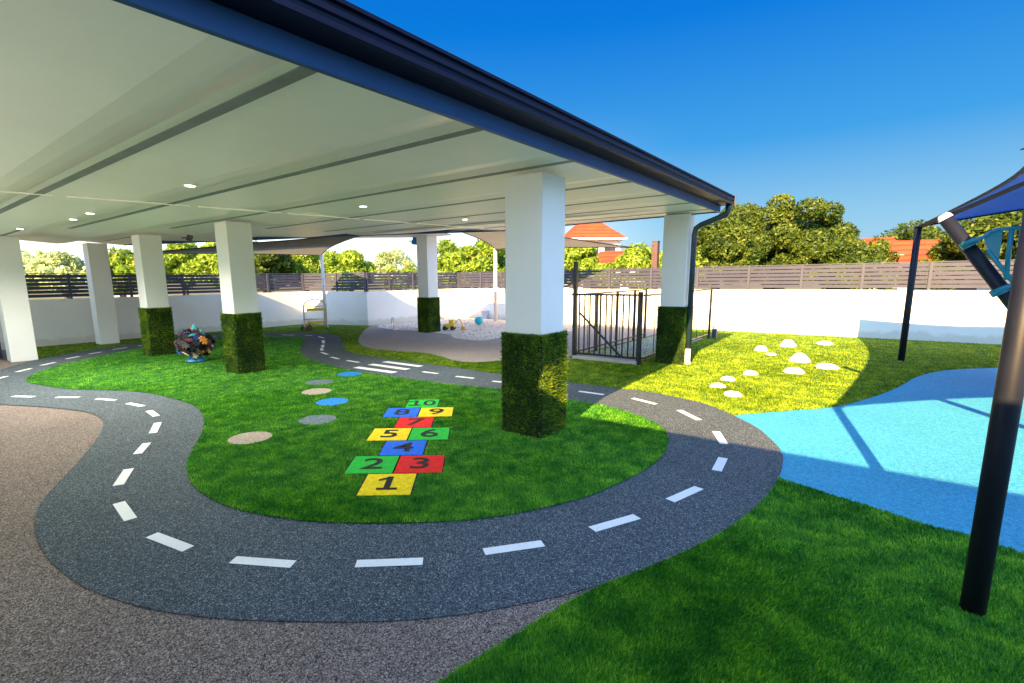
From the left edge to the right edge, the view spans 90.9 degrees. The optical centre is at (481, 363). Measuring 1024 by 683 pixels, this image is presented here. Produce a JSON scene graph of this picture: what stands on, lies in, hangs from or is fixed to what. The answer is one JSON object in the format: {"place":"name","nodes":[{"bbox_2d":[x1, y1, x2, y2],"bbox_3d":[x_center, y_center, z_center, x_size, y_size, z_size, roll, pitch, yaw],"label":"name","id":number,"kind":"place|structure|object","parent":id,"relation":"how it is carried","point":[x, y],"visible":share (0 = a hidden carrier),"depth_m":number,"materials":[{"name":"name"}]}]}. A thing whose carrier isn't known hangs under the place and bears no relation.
{"place":"outdoors","nodes":[
{"label":"outdoors","id":0,"kind":"place"},
{"bbox_2d":[83,255,138,296],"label":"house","id":1,"kind":"structure","parent":0,"point":[127,295],"depth_m":33.73,"materials":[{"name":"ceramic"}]},
{"bbox_2d":[26,336,668,522],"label":"island turf","id":2,"kind":"structure","parent":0,"point":[297,354],"depth_m":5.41,"materials":[{"name":"green plant"}]},
{"bbox_2d":[174,324,215,362],"bbox_3d":[-5.748,-0.409,10.119,0.721,0.760,0.760,7,12,38],"label":"toy","id":3,"kind":"object","parent":2,"relation":"on","point":[194,342],"visible":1,"depth_m":9.95,"materials":[{"name":"multicoloured plastic"}]},
{"bbox_2d":[227,431,271,444],"bbox_3d":[-2.369,0.763,5.165,0.420,0.006,0.420,7,12,38],"label":"stepping disc","id":4,"kind":"object","parent":2,"relation":"on","point":[248,438],"visible":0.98,"depth_m":5.16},
{"bbox_2d":[301,388,331,394],"bbox_3d":[-2.378,0.406,7.282,0.420,0.006,0.420,7,12,38],"label":"stepping disc","id":5,"kind":"object","parent":2,"relation":"on","point":[316,391],"visible":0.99,"depth_m":7.27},
{"bbox_2d":[298,415,335,424],"bbox_3d":[-1.886,0.649,5.805,0.420,0.006,0.420,7,12,38],"label":"stepping disc","id":6,"kind":"object","parent":2,"relation":"on","point":[317,419],"visible":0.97,"depth_m":5.80,"materials":[{"name":"rubber"}]},
{"bbox_2d":[306,379,332,384],"bbox_3d":[-2.552,0.295,7.951,0.420,0.006,0.420,7,12,38],"label":"stepping disc","id":7,"kind":"object","parent":2,"relation":"on","point":[320,381],"visible":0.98,"depth_m":7.97,"materials":[{"name":"rubber"}]},
{"bbox_2d":[316,398,348,405],"bbox_3d":[-1.967,0.507,6.652,0.420,0.006,0.420,7,12,38],"label":"stepping disc","id":8,"kind":"object","parent":2,"relation":"on","point":[332,401],"visible":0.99,"depth_m":6.65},
{"bbox_2d":[337,372,361,375],"bbox_3d":[-2.249,0.180,8.608,0.420,0.006,0.420,7,12,38],"label":"stepping disc","id":9,"kind":"object","parent":2,"relation":"on","point":[348,373],"visible":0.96,"depth_m":8.62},
{"bbox_2d":[343,399,454,496],"bbox_3d":[-0.739,0.729,5.213,0.838,0.010,3.018,-1,10,0],"label":"hopscotch court","id":10,"kind":"object","parent":2,"relation":"on","point":[398,463],"visible":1,"depth_m":4.60,"materials":[{"name":"multicoloured paint"}]},
{"bbox_2d":[0,326,779,682],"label":"rubber paving","id":11,"kind":"structure","parent":0,"point":[58,624],"depth_m":2.33,"materials":[{"name":"grey rubber"}]},
{"bbox_2d":[0,0,735,438],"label":"canopy building","id":12,"kind":"structure","parent":11,"relation":"on","point":[122,122],"depth_m":4.34,"materials":[{"name":"white paint"}]},
{"bbox_2d":[182,234,192,240],"bbox_3d":[-6.141,-2.620,10.518,0.192,0.131,0.162,-1,10,-1],"label":"floodlight","id":13,"kind":"object","parent":12,"relation":"attached to","point":[189,238],"visible":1,"depth_m":10.49,"materials":[{"name":"black metal"}]},
{"bbox_2d":[183,184,196,186],"bbox_3d":[-2.850,-1.740,4.931,0.124,0.011,0.124,7,12,38],"label":"downlight","id":14,"kind":"object","parent":12,"relation":"attached to","point":[189,185],"visible":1,"depth_m":4.90,"materials":[{"name":"white paint"}]},
{"bbox_2d":[130,236,358,254],"bbox_3d":[-6.327,-3.541,15.327,6.890,0.453,3.338,0,10,4],"label":"shade sail","id":15,"kind":"object","parent":12,"relation":"attached to","point":[312,246],"visible":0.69,"depth_m":14.59,"materials":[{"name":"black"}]},
{"bbox_2d":[409,237,416,244],"bbox_3d":[-2.034,-3.685,15.172,0.322,0.222,0.270,5,11,28],"label":"floodlight","id":16,"kind":"object","parent":12,"relation":"attached to","point":[413,241],"visible":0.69,"depth_m":15.04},
{"bbox_2d":[0,333,782,621],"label":"road","id":17,"kind":"structure","parent":0,"point":[127,511],"depth_m":3.25,"materials":[{"name":"asphalt"}]},
{"bbox_2d":[28,281,823,299],"bbox_3d":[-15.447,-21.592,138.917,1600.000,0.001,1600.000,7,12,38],"label":"ground","id":18,"kind":"structure","parent":0,"point":[369,290],"depth_m":77.93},
{"bbox_2d":[21,250,43,290],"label":"tree","id":19,"kind":"object","parent":18,"relation":"on","point":[25,257],"visible":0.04,"depth_m":27.77,"materials":[{"name":"green plant"}]},
{"bbox_2d":[23,250,86,298],"bbox_3d":[-22.869,-4.398,27.280,2.724,3.454,2.731,7,12,38],"label":"tree","id":20,"kind":"object","parent":18,"relation":"on","point":[46,262],"visible":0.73,"depth_m":26.67,"materials":[{"name":"green plant"}]},
{"bbox_2d":[82,245,136,296],"bbox_3d":[-19.708,-4.556,27.349,2.996,3.664,2.931,7,12,38],"label":"tree","id":21,"kind":"object","parent":18,"relation":"on","point":[121,262],"visible":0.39,"depth_m":26.92,"materials":[{"name":"green plant"}]},
{"bbox_2d":[0,292,304,349],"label":"boundary wall","id":22,"kind":"structure","parent":18,"relation":"on","point":[61,321],"depth_m":14.56,"materials":[{"name":"paint"}]},
{"bbox_2d":[25,273,302,298],"bbox_3d":[-10.903,-2.065,13.470,0.067,0.675,13.680,7,12,38],"label":"slat fence","id":23,"kind":"object","parent":22,"relation":"on","point":[262,279],"visible":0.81,"depth_m":14.56,"materials":[{"name":"wood"}]},
{"bbox_2d":[163,243,201,294],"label":"tree","id":24,"kind":"object","parent":18,"relation":"on","point":[173,263],"visible":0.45,"depth_m":27.07,"materials":[{"name":"green plant"}]},
{"bbox_2d":[178,242,254,289],"bbox_3d":[-13.777,-4.838,27.231,3.875,4.116,3.803,7,12,38],"label":"tree","id":25,"kind":"object","parent":18,"relation":"on","point":[207,263],"visible":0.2,"depth_m":26.19,"materials":[{"name":"green plant"}]},
{"bbox_2d":[254,240,295,292],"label":"tree","id":26,"kind":"object","parent":18,"relation":"on","point":[269,263],"visible":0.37,"depth_m":25.74,"materials":[{"name":"green plant"}]},
{"bbox_2d":[286,253,327,290],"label":"tree","id":27,"kind":"object","parent":18,"relation":"on","point":[307,264],"visible":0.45,"depth_m":27.59,"materials":[{"name":"green plant"}]},
{"bbox_2d":[303,291,367,325],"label":"boundary wall","id":28,"kind":"structure","parent":18,"relation":"on","point":[346,307],"depth_m":18.19,"materials":[{"name":"paint"}]},
{"bbox_2d":[302,272,368,291],"bbox_3d":[-5.302,-2.928,18.176,2.872,0.675,0.075,3,10,22],"label":"slat fence","id":29,"kind":"object","parent":28,"relation":"on","point":[346,278],"visible":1,"depth_m":18.13,"materials":[{"name":"wood"}]},
{"bbox_2d":[318,248,376,290],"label":"tree","id":30,"kind":"object","parent":18,"relation":"on","point":[346,261],"visible":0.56,"depth_m":27.54,"materials":[{"name":"green plant"}]},
{"bbox_2d":[372,245,417,289],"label":"tree","id":31,"kind":"object","parent":18,"relation":"on","point":[383,260],"visible":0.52,"depth_m":32.56,"materials":[{"name":"green plant"}]},
{"bbox_2d":[367,288,458,325],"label":"boundary wall","id":32,"kind":"structure","parent":18,"relation":"on","point":[398,306],"depth_m":18.82,"materials":[{"name":"paint"}]},
{"bbox_2d":[363,272,458,291],"bbox_3d":[-2.521,-3.145,19.261,0.069,0.675,4.628,8,13,42],"label":"slat fence","id":33,"kind":"object","parent":32,"relation":"on","point":[390,283],"visible":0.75,"depth_m":18.75,"materials":[{"name":"wood"}]},
{"bbox_2d":[379,266,461,290],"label":"tree","id":34,"kind":"object","parent":18,"relation":"on","point":[408,269],"visible":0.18,"depth_m":25.12,"materials":[{"name":"green plant"}]},
{"bbox_2d":[437,239,461,275],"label":"tree","id":35,"kind":"object","parent":18,"relation":"on","point":[444,246],"visible":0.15,"depth_m":29.77,"materials":[{"name":"green plant"}]},
{"bbox_2d":[441,239,504,288],"bbox_3d":[-0.140,-4.775,26.674,3.444,3.848,3.736,3,10,23],"label":"tree","id":36,"kind":"object","parent":18,"relation":"on","point":[470,258],"visible":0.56,"depth_m":25.83,"materials":[{"name":"green plant"}]},
{"bbox_2d":[564,248,599,288],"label":"tree","id":37,"kind":"object","parent":18,"relation":"on","point":[586,258],"visible":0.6,"depth_m":26.13,"materials":[{"name":"green plant"}]},
{"bbox_2d":[584,262,628,288],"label":"tree","id":38,"kind":"object","parent":18,"relation":"on","point":[608,266],"visible":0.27,"depth_m":24.52,"materials":[{"name":"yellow plant"}]},
{"bbox_2d":[613,242,660,288],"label":"tree","id":39,"kind":"object","parent":18,"relation":"on","point":[636,256],"visible":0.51,"depth_m":22.77,"materials":[{"name":"green plant"}]},
{"bbox_2d":[651,241,659,288],"bbox_3d":[5.557,-2.545,16.177,0.200,2.702,0.200,7,12,38],"label":"cable post","id":40,"kind":"object","parent":18,"relation":"on","point":[655,256],"visible":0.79,"depth_m":15.97,"materials":[{"name":"brown brick"}]},
{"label":"tension cable","id":41,"kind":"object","parent":40,"relation":"attached to","visible":0},
{"bbox_2d":[464,231,632,248],"bbox_3d":[1.465,-3.865,15.561,5.036,0.666,4.023,7,12,38],"label":"shade sail","id":42,"kind":"object","parent":41,"relation":"attached to","point":[495,240],"visible":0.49,"depth_m":15.89,"materials":[{"name":"beige fabric"}]},
{"bbox_2d":[658,244,712,284],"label":"tree","id":43,"kind":"object","parent":18,"relation":"on","point":[702,256],"visible":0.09,"depth_m":20.99,"materials":[{"name":"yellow plant"}]},
{"bbox_2d":[696,215,762,288],"bbox_3d":[10.113,-4.156,21.453,3.271,4.116,3.472,7,12,38],"label":"tree","id":44,"kind":"object","parent":18,"relation":"on","point":[721,238],"visible":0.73,"depth_m":20.23,"materials":[{"name":"green plant"}]},
{"bbox_2d":[459,288,1006,344],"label":"boundary wall","id":45,"kind":"structure","parent":18,"relation":"on","point":[970,316],"depth_m":13.17,"materials":[{"name":"paint"}]},
{"bbox_2d":[458,260,1014,289],"bbox_3d":[9.998,-2.116,12.248,28.010,0.675,0.067,7,12,38],"label":"slat fence","id":46,"kind":"object","parent":45,"relation":"on","point":[589,277],"visible":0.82,"depth_m":13.51,"materials":[{"name":"brown wood"}]},
{"bbox_2d":[717,193,860,288],"bbox_3d":[13.408,-5.033,23.051,6.209,5.232,6.411,7,12,38],"label":"tree","id":47,"kind":"object","parent":18,"relation":"on","point":[781,235],"visible":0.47,"depth_m":21.34,"materials":[{"name":"green plant"}]},
{"bbox_2d":[790,236,882,289],"bbox_3d":[14.232,-3.558,20.332,3.215,3.209,2.895,7,12,38],"label":"tree","id":48,"kind":"object","parent":18,"relation":"on","point":[846,249],"visible":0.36,"depth_m":19.52,"materials":[{"name":"green plant"}]},
{"bbox_2d":[823,254,898,289],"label":"tree","id":49,"kind":"object","parent":18,"relation":"on","point":[880,259],"visible":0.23,"depth_m":17.73,"materials":[{"name":"green plant"}]},
{"bbox_2d":[862,237,896,243],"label":"house","id":50,"kind":"structure","parent":18,"relation":"on","point":[891,239],"depth_m":32.07,"materials":[{"name":"tile"}]},
{"bbox_2d":[866,237,899,289],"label":"tree","id":51,"kind":"object","parent":18,"relation":"on","point":[884,245],"visible":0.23,"depth_m":25.88,"materials":[{"name":"green plant"}]},
{"bbox_2d":[873,219,946,240],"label":"tree","id":52,"kind":"object","parent":18,"relation":"on","point":[902,231],"visible":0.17,"depth_m":36.27,"materials":[{"name":"green plant"}]},
{"bbox_2d":[869,239,990,289],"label":"house","id":53,"kind":"structure","parent":18,"relation":"on","point":[904,247],"depth_m":27.50,"materials":[{"name":"tile"}]},
{"bbox_2d":[951,288,978,289],"bbox_3d":[24.455,-3.383,25.517,1.000,1.000,0.058,5,11,31],"label":"window","id":54,"kind":"structure","parent":53,"relation":"in","point":[956,288],"depth_m":25.40,"materials":[{"name":"grey glass"}]},
{"bbox_2d":[897,259,968,289],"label":"tree","id":55,"kind":"object","parent":18,"relation":"on","point":[925,261],"visible":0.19,"depth_m":17.28,"materials":[{"name":"green plant"}]},
{"bbox_2d":[927,215,996,270],"bbox_3d":[24.803,-5.296,25.589,3.322,4.632,3.741,7,12,38],"label":"tree","id":56,"kind":"object","parent":18,"relation":"on","point":[945,245],"visible":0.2,"depth_m":25.70,"materials":[{"name":"green plant"}]},
{"bbox_2d":[951,210,1022,274],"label":"tree","id":57,"kind":"object","parent":18,"relation":"on","point":[1009,219],"visible":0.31,"depth_m":21.42,"materials":[{"name":"green plant"}]},
{"bbox_2d":[377,317,585,340],"bbox_3d":[-0.263,-1.224,16.822,6.854,0.001,5.752,7,12,38],"label":"sandpit","id":58,"kind":"object","parent":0,"point":[492,330],"visible":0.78,"depth_m":16.47,"materials":[{"name":"white sand"}]},
{"bbox_2d":[442,318,464,330],"bbox_3d":[-0.848,-1.231,15.762,0.690,0.380,0.280,1,10,9],"label":"toy digger","id":59,"kind":"object","parent":58,"relation":"on","point":[450,325],"visible":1,"depth_m":15.68,"materials":[{"name":"yellow plastic"}]},
{"bbox_2d":[474,316,482,324],"bbox_3d":[-0.074,-1.496,17.548,0.290,0.290,0.300,3,10,19],"label":"ball","id":60,"kind":"object","parent":58,"relation":"on","point":[478,320],"visible":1,"depth_m":17.42,"materials":[{"name":"teal plastic"}]},
{"bbox_2d":[382,318,581,339],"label":"pebbles","id":61,"kind":"object","parent":58,"relation":"on","point":[465,325],"visible":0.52,"depth_m":16.78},
{"bbox_2d":[481,310,488,318],"bbox_3d":[0.151,-1.949,20.099,0.315,0.330,0.320,7,12,38],"label":"toy bucket","id":62,"kind":"object","parent":58,"relation":"on","point":[484,314],"visible":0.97,"depth_m":20.00,"materials":[{"name":"grey plastic"}]},
{"bbox_2d":[494,249,497,321],"bbox_3d":[0.531,-2.888,18.581,0.128,2.702,0.128,7,12,38],"label":"sail post","id":63,"kind":"object","parent":58,"relation":"on","point":[495,287],"visible":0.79,"depth_m":18.53,"materials":[{"name":"white metal"}]},
{"bbox_2d":[358,317,656,361],"bbox_3d":[-0.119,-0.915,15.004,9.485,0.001,8.550,7,12,38],"label":"sand surround","id":64,"kind":"object","parent":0,"point":[448,346],"visible":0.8,"depth_m":12.74,"materials":[{"name":"rubber"}]},
{"bbox_2d":[385,317,397,329],"bbox_3d":[-2.813,-1.259,16.023,0.413,0.421,0.478,-4,10,-21],"label":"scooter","id":65,"kind":"object","parent":64,"relation":"on","point":[391,325],"visible":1,"depth_m":16.15,"materials":[{"name":"metal"}]},
{"bbox_2d":[36,319,1000,414],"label":"back turf","id":66,"kind":"structure","parent":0,"point":[312,325],"depth_m":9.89,"materials":[{"name":"green plant"}]},
{"bbox_2d":[301,318,311,330],"bbox_3d":[-5.611,-1.256,16.258,0.225,0.373,0.480,1,10,9],"label":"push trike","id":67,"kind":"object","parent":66,"relation":"on","point":[309,327],"visible":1,"depth_m":16.15,"materials":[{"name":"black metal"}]},
{"bbox_2d":[303,298,328,327],"bbox_3d":[-5.644,-1.708,17.112,0.839,0.992,0.449,-4,10,-17],"label":"play rack","id":68,"kind":"object","parent":66,"relation":"on","point":[315,309],"visible":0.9,"depth_m":17.06,"materials":[{"name":"beige metal"}]},
{"bbox_2d":[320,255,327,327],"bbox_3d":[-5.349,-2.466,17.131,0.119,2.493,0.119,7,12,38],"label":"sail post","id":69,"kind":"object","parent":66,"relation":"on","point":[323,281],"visible":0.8,"depth_m":17.06,"materials":[{"name":"white metal"}]},
{"bbox_2d":[571,261,643,364],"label":"gate","id":70,"kind":"structure","parent":66,"relation":"on","point":[606,357],"depth_m":9.55,"materials":[{"name":"metal"}]},
{"bbox_2d":[577,289,647,351],"bbox_3d":[3.100,-1.026,11.630,0.051,1.280,4.026,7,12,37],"label":"rail fence","id":71,"kind":"object","parent":66,"relation":"on","point":[598,313],"visible":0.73,"depth_m":11.63,"materials":[{"name":"black metal"}]},
{"bbox_2d":[641,288,712,358],"bbox_3d":[4.396,-0.936,10.998,0.051,1.280,4.751,7,12,37],"label":"rail fence","id":72,"kind":"object","parent":66,"relation":"on","point":[709,319],"visible":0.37,"depth_m":12.18,"materials":[{"name":"black metal"}]},
{"bbox_2d":[712,329,717,337],"bbox_3d":[6.044,-0.773,13.037,0.110,0.240,0.150,7,12,38],"label":"meter box","id":73,"kind":"object","parent":66,"relation":"on","point":[714,333],"visible":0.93,"depth_m":12.98,"materials":[{"name":"metal"}]},
{"bbox_2d":[710,383,725,387],"bbox_3d":[3.437,0.312,7.297,0.219,0.051,0.219,7,12,38],"label":"step mound","id":74,"kind":"object","parent":66,"relation":"on","point":[717,385],"visible":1,"depth_m":7.23,"materials":[{"name":"white stone"}]},
{"bbox_2d":[720,376,735,380],"bbox_3d":[3.805,0.228,7.757,0.218,0.055,0.219,7,12,38],"label":"step mound","id":75,"kind":"object","parent":66,"relation":"on","point":[726,378],"visible":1,"depth_m":7.69,"materials":[{"name":"white stone"}]},
{"bbox_2d":[723,391,741,396],"bbox_3d":[3.368,0.404,6.743,0.235,0.055,0.236,7,12,38],"label":"step mound","id":76,"kind":"object","parent":66,"relation":"on","point":[732,394],"visible":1,"depth_m":6.68,"materials":[{"name":"white stone"}]},
{"bbox_2d":[743,370,758,374],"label":"step mound","id":77,"kind":"object","parent":66,"relation":"on","point":[749,372],"visible":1,"depth_m":8.11,"materials":[{"name":"white stone"}]},
{"bbox_2d":[754,346,767,351],"bbox_3d":[5.953,-0.323,10.713,0.269,0.105,0.268,7,12,38],"label":"step mound","id":78,"kind":"object","parent":66,"relation":"on","point":[761,348],"visible":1,"depth_m":10.63,"materials":[{"name":"white stone"}]},
{"bbox_2d":[779,339,796,346],"bbox_3d":[6.916,-0.465,11.328,0.343,0.156,0.343,7,12,38],"label":"step mound","id":79,"kind":"object","parent":66,"relation":"on","point":[788,343],"visible":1,"depth_m":11.23,"materials":[{"name":"white stone"}]},
{"bbox_2d":[783,367,804,373],"bbox_3d":[5.142,0.107,8.277,0.311,0.086,0.310,3,10,21],"label":"step mound","id":80,"kind":"object","parent":66,"relation":"on","point":[794,370],"visible":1,"depth_m":8.20,"materials":[{"name":"white stone"}]},
{"bbox_2d":[788,353,810,362],"bbox_3d":[5.915,-0.117,9.340,0.360,0.156,0.360,7,12,38],"label":"step mound","id":81,"kind":"object","parent":66,"relation":"on","point":[800,357],"visible":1,"depth_m":9.24,"materials":[{"name":"white stone"}]},
{"bbox_2d":[816,341,833,344],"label":"step mound","id":82,"kind":"object","parent":66,"relation":"on","point":[824,343],"visible":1,"depth_m":11.44,"materials":[{"name":"white stone"}]},
{"bbox_2d":[815,363,839,369],"bbox_3d":[5.922,0.045,8.616,0.351,0.078,0.350,7,12,38],"label":"step mound","id":83,"kind":"object","parent":66,"relation":"on","point":[826,366],"visible":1,"depth_m":8.53,"materials":[{"name":"white stone"}]},
{"bbox_2d":[898,226,921,360],"bbox_3d":[7.761,-1.239,9.121,0.108,2.421,0.122,7,12,38],"label":"sail post","id":84,"kind":"object","parent":66,"relation":"on","point":[910,291],"visible":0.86,"depth_m":9.09,"materials":[{"name":"metal"}]},
{"bbox_2d":[19,0,1023,281],"label":"sky","id":85,"kind":"structure","parent":0,"point":[895,112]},
{"bbox_2d":[564,223,626,288],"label":"house","id":86,"kind":"structure","parent":0,"point":[600,232],"depth_m":38.18,"materials":[{"name":"tile"}]},
{"bbox_2d":[603,248,616,250],"bbox_3d":[9.770,-8.413,38.260,1.000,1.000,0.058,-1,10,-2],"label":"window","id":87,"kind":"structure","parent":86,"relation":"in","point":[604,249],"depth_m":38.19,"materials":[{"name":"white glass"}]},
{"bbox_2d":[580,251,633,288],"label":"house","id":88,"kind":"structure","parent":0,"point":[605,257],"depth_m":32.09,"materials":[{"name":"tile"}]},
{"bbox_2d":[590,335,702,359],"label":"ramp slab","id":89,"kind":"structure","parent":0,"point":[646,347],"depth_m":11.27,"materials":[{"name":"concrete"}]},
{"bbox_2d":[435,476,1023,682],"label":"front turf","id":90,"kind":"structure","parent":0,"point":[730,641],"depth_m":2.35,"materials":[{"name":"green plant"}]},
{"bbox_2d":[959,209,1023,616],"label":"sail post","id":91,"kind":"object","parent":90,"relation":"on","point":[1003,427],"visible":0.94,"depth_m":2.25,"materials":[{"name":"metal"}]},
{"bbox_2d":[915,148,1023,227],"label":"shade sail","id":92,"kind":"object","parent":91,"relation":"attached to","point":[1006,196],"visible":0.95,"depth_m":7.63,"materials":[{"name":"blue fabric"}]},
{"bbox_2d":[734,368,1023,552],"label":"blue softfall","id":93,"kind":"structure","parent":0,"point":[913,448],"depth_m":4.65,"materials":[{"name":"rubber"}]},
{"bbox_2d":[937,212,1010,308],"bbox_3d":[4.892,-0.263,4.432,1.522,2.188,0.115,7,12,38],"label":"leaning mast","id":94,"kind":"object","parent":93,"relation":"on","point":[977,258],"visible":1,"depth_m":4.57,"materials":[{"name":"metal"}]},
{"bbox_2d":[959,226,1020,297],"bbox_3d":[4.645,-0.887,4.434,0.680,0.617,0.181,7,12,38],"label":"climbing frame","id":95,"kind":"object","parent":94,"relation":"attached to","point":[992,238],"visible":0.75,"depth_m":4.41,"materials":[{"name":"blue metal"}]}
]}

